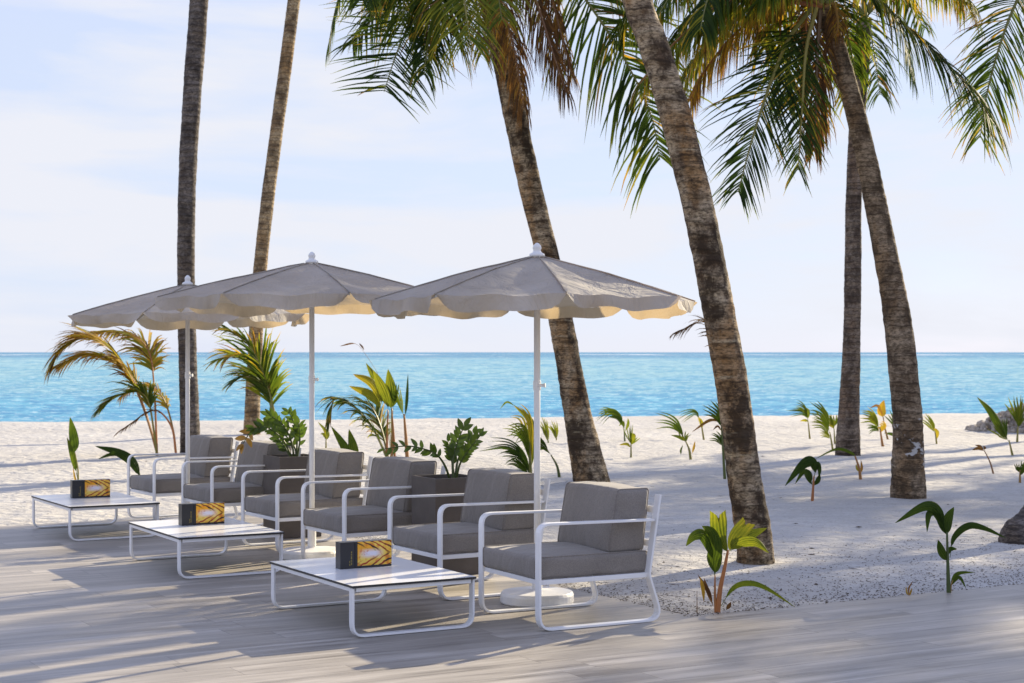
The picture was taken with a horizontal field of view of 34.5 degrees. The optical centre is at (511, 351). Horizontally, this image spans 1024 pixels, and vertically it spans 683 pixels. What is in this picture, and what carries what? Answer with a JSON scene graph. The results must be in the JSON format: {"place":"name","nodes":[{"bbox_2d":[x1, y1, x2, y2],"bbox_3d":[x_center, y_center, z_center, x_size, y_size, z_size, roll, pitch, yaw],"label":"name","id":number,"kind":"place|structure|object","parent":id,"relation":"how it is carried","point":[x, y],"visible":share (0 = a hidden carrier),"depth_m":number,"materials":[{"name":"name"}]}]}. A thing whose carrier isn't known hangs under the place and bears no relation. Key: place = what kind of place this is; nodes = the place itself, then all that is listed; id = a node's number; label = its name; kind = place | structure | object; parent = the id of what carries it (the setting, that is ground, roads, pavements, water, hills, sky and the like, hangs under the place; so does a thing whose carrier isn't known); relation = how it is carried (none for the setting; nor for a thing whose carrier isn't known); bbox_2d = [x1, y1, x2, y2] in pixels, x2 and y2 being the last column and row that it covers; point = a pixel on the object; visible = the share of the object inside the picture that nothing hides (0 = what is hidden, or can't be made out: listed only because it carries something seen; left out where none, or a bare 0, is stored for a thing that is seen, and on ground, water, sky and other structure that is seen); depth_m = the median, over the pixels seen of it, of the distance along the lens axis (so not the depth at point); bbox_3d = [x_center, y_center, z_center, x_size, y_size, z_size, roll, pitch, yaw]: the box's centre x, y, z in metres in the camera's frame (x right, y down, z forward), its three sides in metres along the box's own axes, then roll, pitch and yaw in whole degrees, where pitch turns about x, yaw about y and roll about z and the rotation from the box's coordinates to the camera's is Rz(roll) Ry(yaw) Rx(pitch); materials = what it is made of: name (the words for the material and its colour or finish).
{"place":"outdoors","nodes":[
{"label":"outdoors","id":0,"kind":"place"},
{"bbox_2d":[0,413,1023,615],"bbox_3d":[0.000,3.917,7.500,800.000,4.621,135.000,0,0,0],"label":"sand","id":1,"kind":"structure","parent":0,"point":[35,459],"depth_m":20.19,"materials":[{"name":"beige sand"}]},
{"bbox_2d":[67,418,78,479],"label":"palm seedling","id":2,"kind":"object","parent":1,"relation":"on","point":[73,442],"visible":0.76,"depth_m":20.14,"materials":[{"name":"green plant"}]},
{"bbox_2d":[40,322,176,455],"bbox_3d":[-6.356,0.600,26.065,2.082,2.131,1.722,0,0,-13],"label":"young palm","id":3,"kind":"object","parent":1,"relation":"on","point":[140,388],"visible":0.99,"depth_m":26.10,"materials":[{"name":"green plant"}]},
{"bbox_2d":[96,446,139,474],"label":"palm seedling","id":4,"kind":"object","parent":1,"relation":"on","point":[123,455],"visible":0.9,"depth_m":20.96,"materials":[{"name":"green plant"}]},
{"bbox_2d":[177,0,208,452],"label":"palm tree","id":5,"kind":"object","parent":1,"relation":"on","point":[193,74],"visible":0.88,"depth_m":26.28,"materials":[{"name":"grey plant"}]},
{"bbox_2d":[202,325,292,439],"bbox_3d":[-3.728,0.614,23.136,1.260,2.177,1.746,0,0,-12],"label":"young palm","id":6,"kind":"object","parent":1,"relation":"on","point":[266,383],"visible":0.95,"depth_m":22.99,"materials":[{"name":"green plant"}]},
{"bbox_2d":[243,0,299,434],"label":"palm tree","id":7,"kind":"object","parent":1,"relation":"on","point":[252,408],"visible":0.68,"depth_m":33.28,"materials":[{"name":"beige plant"}]},
{"bbox_2d":[318,422,329,447],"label":"palm seedling","id":8,"kind":"object","parent":1,"relation":"on","point":[324,433],"visible":0.83,"depth_m":28.81,"materials":[{"name":"green plant"}]},
{"bbox_2d":[331,426,358,451],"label":"palm seedling","id":9,"kind":"object","parent":1,"relation":"on","point":[350,445],"visible":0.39,"depth_m":22.84,"materials":[{"name":"green plant"}]},
{"bbox_2d":[316,343,398,456],"bbox_3d":[-2.181,0.786,23.211,1.200,1.830,1.046,0,0,-15],"label":"young palm","id":10,"kind":"object","parent":1,"relation":"on","point":[381,391],"visible":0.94,"depth_m":23.16,"materials":[{"name":"green plant"}]},
{"bbox_2d":[396,377,408,456],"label":"palm seedling","id":11,"kind":"object","parent":1,"relation":"on","point":[399,400],"visible":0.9,"depth_m":23.21,"materials":[{"name":"green plant"}]},
{"bbox_2d":[481,401,533,472],"bbox_3d":[-0.026,1.164,21.020,0.803,1.073,0.701,0,0,0],"label":"young palm","id":12,"kind":"object","parent":1,"relation":"on","point":[524,434],"visible":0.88,"depth_m":21.06,"materials":[{"name":"green plant"}]},
{"bbox_2d":[0,514,1023,682],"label":"deck","id":13,"kind":"structure","parent":1,"relation":"on","point":[99,611],"depth_m":9.71,"materials":[{"name":"grey wood"}]},
{"bbox_2d":[31,492,159,540],"bbox_3d":[-3.819,1.495,15.081,0.810,0.302,1.290,0,0,-31],"label":"coffee table","id":14,"kind":"object","parent":13,"relation":"on","point":[116,501],"visible":0.9,"depth_m":14.76,"materials":[{"name":"white metal"}]},
{"bbox_2d":[70,479,109,497],"bbox_3d":[-3.896,1.261,15.246,0.350,0.165,0.076,0,0,-28],"label":"menu box","id":15,"kind":"object","parent":14,"relation":"on","point":[90,488],"visible":1,"depth_m":15.21,"materials":[{"name":"multicoloured cardboard"}]},
{"bbox_2d":[127,435,238,520],"bbox_3d":[-3.236,1.236,16.215,0.858,0.823,0.790,0,0,-32],"label":"armchair","id":16,"kind":"object","parent":13,"relation":"on","point":[203,448],"visible":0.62,"depth_m":16.08,"materials":[{"name":"grey fabric"}]},
{"bbox_2d":[68,275,308,519],"bbox_3d":[-3.051,0.463,15.535,2.177,2.373,2.178,0,0,30],"label":"parasol","id":17,"kind":"object","parent":13,"relation":"on","point":[144,311],"visible":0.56,"depth_m":15.24,"materials":[{"name":"white fabric"}]},
{"bbox_2d":[128,517,283,578],"bbox_3d":[-2.368,1.495,12.691,0.810,0.302,1.290,0,0,-29],"label":"coffee table","id":18,"kind":"object","parent":13,"relation":"on","point":[226,530],"visible":0.88,"depth_m":12.42,"materials":[{"name":"white metal"}]},
{"bbox_2d":[178,502,223,525],"bbox_3d":[-2.423,1.261,12.881,0.350,0.165,0.076,0,0,-32],"label":"menu box","id":19,"kind":"object","parent":18,"relation":"on","point":[200,513],"visible":1,"depth_m":12.84,"materials":[{"name":"multicoloured cardboard"}]},
{"bbox_2d":[181,440,301,525],"bbox_3d":[-2.494,1.236,15.162,0.866,0.823,0.790,0,0,-31],"label":"armchair","id":20,"kind":"object","parent":13,"relation":"on","point":[229,493],"visible":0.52,"depth_m":15.02,"materials":[{"name":"grey fabric"}]},
{"bbox_2d":[263,454,320,538],"bbox_3d":[-1.976,1.289,14.833,0.400,0.720,0.400,0,0,-30],"label":"planter","id":21,"kind":"object","parent":13,"relation":"on","point":[290,529],"visible":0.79,"depth_m":14.64,"materials":[{"name":"plastic"}]},
{"bbox_2d":[235,406,306,456],"bbox_3d":[-2.167,0.726,14.812,0.482,0.471,0.506,0,0,39],"label":"potted plant","id":22,"kind":"object","parent":21,"relation":"in","point":[272,420],"visible":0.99,"depth_m":14.80,"materials":[{"name":"green plant"}]},
{"bbox_2d":[154,252,436,559],"bbox_3d":[-1.605,0.423,13.185,2.327,2.451,2.311,0,0,0],"label":"parasol","id":23,"kind":"object","parent":13,"relation":"on","point":[312,288],"visible":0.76,"depth_m":12.76,"materials":[{"name":"white fabric"}]},
{"bbox_2d":[241,448,372,551],"bbox_3d":[-1.731,1.236,13.903,0.859,0.823,0.790,0,0,-31],"label":"armchair","id":24,"kind":"object","parent":13,"relation":"on","point":[331,464],"visible":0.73,"depth_m":13.76,"materials":[{"name":"grey fabric"}]},
{"bbox_2d":[270,556,475,636],"bbox_3d":[-0.884,1.495,10.231,0.810,0.302,1.290,0,0,-30],"label":"coffee table","id":25,"kind":"object","parent":13,"relation":"on","point":[400,573],"visible":0.88,"depth_m":9.92,"materials":[{"name":"white metal"}]},
{"bbox_2d":[336,539,391,568],"bbox_3d":[-0.926,1.261,10.313,0.350,0.165,0.077,0,0,-30],"label":"menu box","id":26,"kind":"object","parent":25,"relation":"on","point":[363,553],"visible":1,"depth_m":10.27,"materials":[{"name":"gold cardboard"}]},
{"bbox_2d":[301,456,445,558],"bbox_3d":[-1.079,1.236,12.751,0.870,0.823,0.790,0,0,-32],"label":"armchair","id":27,"kind":"object","parent":13,"relation":"on","point":[389,478],"visible":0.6,"depth_m":12.61,"materials":[{"name":"grey fabric"}]},
{"bbox_2d":[412,474,477,574],"bbox_3d":[-0.486,1.289,12.353,0.400,0.720,0.400,0,0,-30],"label":"planter","id":28,"kind":"object","parent":13,"relation":"on","point":[424,510],"visible":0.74,"depth_m":12.18,"materials":[{"name":"plastic"}]},
{"bbox_2d":[377,417,486,477],"bbox_3d":[-0.611,0.727,12.357,0.852,0.475,0.377,0,0,-12],"label":"potted plant","id":29,"kind":"object","parent":28,"relation":"in","point":[458,447],"visible":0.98,"depth_m":12.34,"materials":[{"name":"green plant"}]},
{"bbox_2d":[387,468,550,599],"bbox_3d":[-0.304,1.236,11.462,0.859,0.823,0.790,0,0,-31],"label":"armchair","id":30,"kind":"object","parent":13,"relation":"on","point":[491,490],"visible":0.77,"depth_m":11.30,"materials":[{"name":"grey fabric"}]},
{"bbox_2d":[368,243,696,606],"bbox_3d":[0.159,0.465,10.857,2.029,2.368,2.053,0,0,-32],"label":"parasol","id":31,"kind":"object","parent":13,"relation":"on","point":[535,285],"visible":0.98,"depth_m":10.48,"materials":[{"name":"white fabric"}]},
{"bbox_2d":[478,481,661,630],"bbox_3d":[0.351,1.236,10.252,0.864,0.823,0.790,0,0,-28],"label":"armchair","id":32,"kind":"object","parent":13,"relation":"on","point":[601,532],"visible":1,"depth_m":10.09,"materials":[{"name":"grey fabric"}]},
{"bbox_2d":[323,0,719,481],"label":"palm tree","id":33,"kind":"object","parent":1,"relation":"on","point":[583,441],"visible":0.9,"depth_m":20.14,"materials":[{"name":"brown plant"}]},
{"bbox_2d":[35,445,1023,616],"bbox_3d":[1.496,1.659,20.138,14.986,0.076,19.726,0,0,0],"label":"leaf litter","id":34,"kind":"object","parent":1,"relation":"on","point":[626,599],"visible":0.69,"depth_m":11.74,"materials":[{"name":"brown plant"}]},
{"bbox_2d":[516,437,560,476],"bbox_3d":[0.316,1.380,21.700,0.673,0.647,0.148,0,0,-16],"label":"palm seedling","id":35,"kind":"object","parent":1,"relation":"on","point":[543,445],"visible":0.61,"depth_m":21.72,"materials":[{"name":"green plant"}]},
{"bbox_2d":[540,418,548,442],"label":"palm seedling","id":36,"kind":"object","parent":1,"relation":"on","point":[545,430],"visible":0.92,"depth_m":29.77,"materials":[{"name":"green plant"}]},
{"bbox_2d":[548,421,558,439],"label":"palm seedling","id":37,"kind":"object","parent":1,"relation":"on","point":[555,430],"visible":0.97,"depth_m":30.78,"materials":[{"name":"green plant"}]},
{"bbox_2d":[599,407,629,440],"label":"palm seedling","id":38,"kind":"object","parent":1,"relation":"on","point":[615,414],"visible":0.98,"depth_m":30.41,"materials":[{"name":"green plant"}]},
{"bbox_2d":[620,426,639,457],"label":"palm seedling","id":39,"kind":"object","parent":1,"relation":"on","point":[631,439],"visible":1,"depth_m":26.28,"materials":[{"name":"green plant"}]},
{"bbox_2d":[655,412,694,459],"bbox_3d":[2.525,1.318,25.681,0.653,0.770,0.163,0,0,6],"label":"palm seedling","id":40,"kind":"object","parent":1,"relation":"on","point":[676,426],"visible":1,"depth_m":25.66,"materials":[{"name":"green plant"}]},
{"bbox_2d":[679,409,704,439],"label":"palm seedling","id":41,"kind":"object","parent":1,"relation":"on","point":[694,411],"visible":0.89,"depth_m":31.54,"materials":[{"name":"green plant"}]},
{"bbox_2d":[669,315,725,478],"bbox_3d":[2.575,0.585,21.848,0.846,2.233,0.810,0,0,-25],"label":"young palm","id":42,"kind":"object","parent":1,"relation":"on","point":[719,437],"visible":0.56,"depth_m":21.56,"materials":[{"name":"green plant"}]},
{"bbox_2d":[622,0,774,564],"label":"palm tree","id":43,"kind":"object","parent":1,"relation":"on","point":[746,489],"visible":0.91,"depth_m":12.84,"materials":[{"name":"brown plant"}]},
{"bbox_2d":[686,510,794,612],"bbox_3d":[1.442,1.364,10.535,0.696,0.736,0.302,0,0,0],"label":"palm seedling","id":44,"kind":"object","parent":1,"relation":"on","point":[712,537],"visible":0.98,"depth_m":10.50,"materials":[{"name":"green plant"}]},
{"bbox_2d":[786,400,810,438],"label":"palm seedling","id":45,"kind":"object","parent":1,"relation":"on","point":[805,411],"visible":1,"depth_m":31.84,"materials":[{"name":"green plant"}]},
{"bbox_2d":[785,456,820,500],"bbox_3d":[3.221,1.423,18.196,0.316,0.556,0.438,0,0,24],"label":"palm seedling","id":46,"kind":"object","parent":1,"relation":"on","point":[804,463],"visible":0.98,"depth_m":18.23,"materials":[{"name":"green plant"}]},
{"bbox_2d":[595,0,1011,498],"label":"palm tree","id":47,"kind":"object","parent":1,"relation":"on","point":[763,21],"visible":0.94,"depth_m":18.48,"materials":[{"name":"green plant"}]},
{"bbox_2d":[808,401,833,448],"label":"palm seedling","id":48,"kind":"object","parent":1,"relation":"on","point":[824,417],"visible":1,"depth_m":28.22,"materials":[{"name":"green plant"}]},
{"bbox_2d":[829,415,837,443],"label":"palm seedling","id":49,"kind":"object","parent":1,"relation":"on","point":[832,422],"visible":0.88,"depth_m":29.76,"materials":[{"name":"green plant"}]},
{"bbox_2d":[818,448,862,479],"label":"palm seedling","id":50,"kind":"object","parent":1,"relation":"on","point":[859,469],"visible":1,"depth_m":21.44,"materials":[{"name":"green plant"}]},
{"bbox_2d":[860,406,885,445],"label":"palm seedling","id":51,"kind":"object","parent":1,"relation":"on","point":[872,418],"visible":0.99,"depth_m":29.11,"materials":[{"name":"green plant"}]},
{"bbox_2d":[871,400,888,438],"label":"palm seedling","id":52,"kind":"object","parent":1,"relation":"on","point":[881,410],"visible":0.92,"depth_m":31.90,"materials":[{"name":"yellow plant"}]},
{"bbox_2d":[787,0,985,455],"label":"palm tree","id":53,"kind":"object","parent":1,"relation":"on","point":[848,437],"visible":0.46,"depth_m":26.28,"materials":[{"name":"green plant"}]},
{"bbox_2d":[885,411,892,435],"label":"palm seedling","id":54,"kind":"object","parent":1,"relation":"on","point":[889,433],"visible":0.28,"depth_m":31.95,"materials":[{"name":"green plant"}]},
{"bbox_2d":[906,581,912,594],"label":"palm seedling","id":55,"kind":"object","parent":1,"relation":"on","point":[908,592],"visible":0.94,"depth_m":11.22,"materials":[{"name":"brown plant"}]},
{"bbox_2d":[923,413,938,443],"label":"palm seedling","id":56,"kind":"object","parent":1,"relation":"on","point":[933,428],"visible":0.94,"depth_m":29.79,"materials":[{"name":"green plant"}]},
{"bbox_2d":[895,501,1004,592],"bbox_3d":[2.968,1.358,11.308,0.769,0.686,0.230,0,0,-4],"label":"palm seedling","id":57,"kind":"object","parent":1,"relation":"on","point":[935,510],"visible":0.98,"depth_m":11.29,"materials":[{"name":"green plant"}]},
{"bbox_2d":[938,0,1023,544],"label":"palm tree","id":58,"kind":"object","parent":1,"relation":"on","point":[1012,530],"visible":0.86,"depth_m":19.23,"materials":[{"name":"green plant"}]},
{"bbox_2d":[973,445,993,473],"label":"palm seedling","id":59,"kind":"object","parent":1,"relation":"on","point":[979,447],"visible":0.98,"depth_m":22.64,"materials":[{"name":"brown plant"}]},
{"bbox_2d":[965,403,1023,432],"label":"coral heap","id":60,"kind":"object","parent":1,"relation":"on","point":[987,424],"visible":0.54,"depth_m":34.35,"materials":[{"name":"grey stone"}]},
{"bbox_2d":[977,397,1013,455],"bbox_3d":[7.754,1.212,26.559,0.666,0.984,0.202,0,0,-20],"label":"palm seedling","id":61,"kind":"object","parent":1,"relation":"on","point":[1000,429],"visible":1,"depth_m":26.52,"materials":[{"name":"green plant"}]},
{"bbox_2d":[1004,396,1023,441],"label":"palm seedling","id":62,"kind":"object","parent":1,"relation":"on","point":[1017,414],"visible":0.99,"depth_m":30.10,"materials":[{"name":"green plant"}]},
{"bbox_2d":[1014,460,1023,482],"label":"palm seedling","id":63,"kind":"object","parent":1,"relation":"on","point":[1019,469],"visible":0.99,"depth_m":21.06,"materials":[{"name":"green plant"}]},
{"bbox_2d":[0,352,1023,421],"bbox_3d":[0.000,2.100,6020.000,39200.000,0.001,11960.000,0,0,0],"label":"sea","id":64,"kind":"structure","parent":0,"point":[466,385],"depth_m":110.00,"materials":[{"name":"blue liquid"}]},
{"bbox_2d":[0,0,1023,351],"label":"sky","id":65,"kind":"structure","parent":0,"point":[91,91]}
]}

